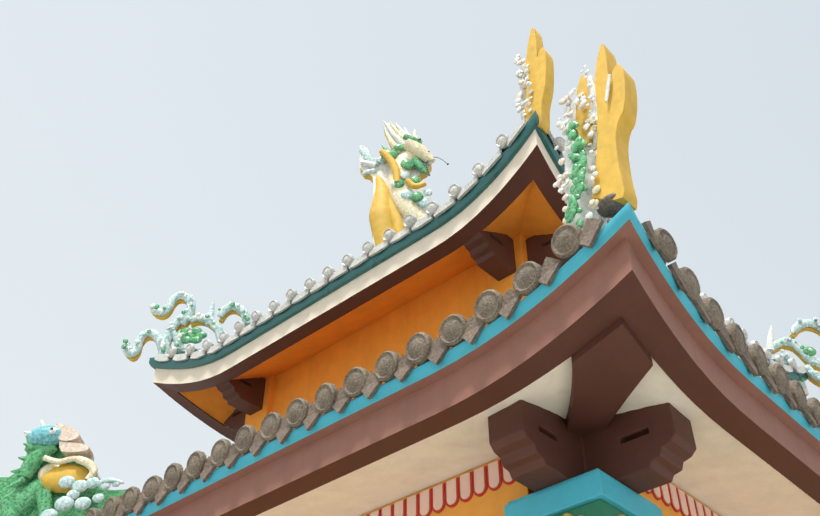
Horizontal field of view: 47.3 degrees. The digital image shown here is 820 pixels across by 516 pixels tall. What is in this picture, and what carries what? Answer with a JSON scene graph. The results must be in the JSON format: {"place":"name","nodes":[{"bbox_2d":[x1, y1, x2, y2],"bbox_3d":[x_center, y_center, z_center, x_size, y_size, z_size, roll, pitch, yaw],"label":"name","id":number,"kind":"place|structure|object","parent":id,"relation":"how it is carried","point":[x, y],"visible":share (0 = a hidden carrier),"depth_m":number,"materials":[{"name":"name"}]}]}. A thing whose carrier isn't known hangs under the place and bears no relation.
{"place":"outdoors","nodes":[
{"label":"outdoors","id":0,"kind":"place"},
{"bbox_2d":[0,0,819,491],"label":"sky","id":1,"kind":"structure","parent":0,"point":[151,151],"materials":[{"name":"white"}]},
{"bbox_2d":[563,513,624,515],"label":"column ornament","id":2,"kind":"object","parent":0,"point":[567,514],"visible":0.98,"depth_m":4.66,"materials":[{"name":"paint"}]},
{"bbox_3d":[0.742,2.685,8.037,6.515,0.780,6.400,-31,-49,31],"label":"lower roof surface","id":3,"kind":"object","parent":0,"visible":0},
{"bbox_2d":[245,232,527,431],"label":"storey walls","id":4,"kind":"structure","parent":3,"relation":"on","point":[396,330],"depth_m":8.15,"materials":[{"name":"orange paint"}]},
{"bbox_2d":[216,231,566,432],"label":"brackets","id":5,"kind":"object","parent":4,"relation":"attached to","point":[492,254],"visible":0.31,"depth_m":7.35,"materials":[{"name":"brown wood"}]},
{"bbox_2d":[149,111,808,441],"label":"roof eaves","id":6,"kind":"object","parent":4,"relation":"on","point":[512,192],"visible":0.31,"depth_m":7.69,"materials":[{"name":"paint"}]},
{"bbox_2d":[121,291,250,361],"bbox_3d":[-2.257,0.713,9.542,1.268,0.950,0.143,-1,-41,1],"label":"scroll","id":7,"kind":"object","parent":6,"relation":"on","point":[185,319],"visible":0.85,"depth_m":9.56,"materials":[{"name":"ceramic"}]},
{"bbox_2d":[170,148,788,364],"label":"roof tiles","id":8,"kind":"object","parent":6,"relation":"on","point":[503,150],"visible":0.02,"depth_m":8.85,"materials":[{"name":"grey ceramic"}]},
{"bbox_2d":[154,117,806,373],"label":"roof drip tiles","id":9,"kind":"object","parent":6,"relation":"on","point":[427,218],"visible":0.25,"depth_m":7.81,"materials":[{"name":"white ceramic"}]},
{"bbox_2d":[167,134,796,369],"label":"roof tile caps","id":10,"kind":"object","parent":6,"relation":"on","point":[409,221],"visible":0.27,"depth_m":7.95,"materials":[{"name":"grey ceramic"}]},
{"bbox_2d":[513,27,553,134],"bbox_3d":[0.950,-1.382,7.264,0.320,1.183,0.170,-31,-49,31],"label":"finial","id":11,"kind":"object","parent":6,"relation":"on","point":[534,73],"visible":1,"depth_m":7.19,"materials":[{"name":"gold ceramic"}]},
{"bbox_2d":[766,317,819,388],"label":"roof ornament","id":12,"kind":"object","parent":6,"relation":"on","point":[803,354],"visible":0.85,"depth_m":9.64,"materials":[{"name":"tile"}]},
{"bbox_3d":[0.729,1.082,9.426,4.556,0.583,4.436,-31,-49,31],"label":"upper roof surface","id":13,"kind":"object","parent":6,"relation":"on","visible":0},
{"bbox_2d":[179,348,772,359],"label":"roof hip ridges","id":14,"kind":"object","parent":13,"relation":"on","point":[182,350],"visible":0.02,"depth_m":9.34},
{"bbox_2d":[358,120,448,246],"bbox_3d":[-0.072,-0.765,9.529,0.955,1.975,0.282,-3,-41,3],"label":"dragon sculpture","id":15,"kind":"object","parent":14,"relation":"on","point":[398,172],"visible":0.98,"depth_m":9.55,"materials":[{"name":"multicoloured ceramic"}]},
{"bbox_2d":[99,218,819,515],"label":"roof tiles","id":16,"kind":"object","parent":3,"relation":"on","point":[439,349],"visible":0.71,"depth_m":4.95,"materials":[{"name":"ceramic"}]},
{"bbox_2d":[126,247,819,514],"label":"roof tiles","id":17,"kind":"object","parent":3,"relation":"on","point":[428,359],"depth_m":5.47,"materials":[{"name":"ceramic"}]},
{"bbox_2d":[0,420,126,515],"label":"roof sculpture","id":18,"kind":"object","parent":17,"relation":"on","point":[56,473],"visible":1,"depth_m":8.16,"materials":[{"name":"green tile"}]},
{"label":"ground","id":19,"kind":"structure","parent":0,"visible":0},
{"bbox_2d":[361,458,719,515],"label":"storey walls","id":20,"kind":"structure","parent":19,"relation":"on","point":[596,492],"depth_m":4.80,"materials":[{"name":"paint"}]},
{"bbox_2d":[126,202,819,515],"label":"roof eaves","id":21,"kind":"object","parent":20,"relation":"on","point":[424,425],"visible":0.9,"depth_m":4.94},
{"bbox_2d":[85,223,819,515],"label":"roof tile caps","id":22,"kind":"object","parent":21,"relation":"on","point":[565,239],"visible":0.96,"depth_m":5.06,"materials":[{"name":"grey ceramic"}]},
{"bbox_2d":[553,43,637,229],"bbox_3d":[0.955,-0.579,4.851,0.525,1.363,0.195,-31,-49,31],"label":"roof ornament","id":23,"kind":"object","parent":21,"relation":"on","point":[600,113],"visible":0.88,"depth_m":4.80,"materials":[{"name":"gold ceramic"}]},
{"bbox_2d":[566,317,652,436],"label":"hip rafters","id":24,"kind":"object","parent":21,"relation":"on","point":[612,365],"visible":0.73,"depth_m":4.57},
{"bbox_2d":[365,460,717,515],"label":"scalloped frieze","id":25,"kind":"object","parent":20,"relation":"attached to","point":[480,481],"visible":0.83,"depth_m":5.48,"materials":[{"name":"paint"}]},
{"bbox_2d":[488,400,695,493],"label":"storey brackets","id":26,"kind":"object","parent":20,"relation":"attached to","point":[535,448],"visible":0.85,"depth_m":4.79,"materials":[{"name":"brown wood"}]}
]}

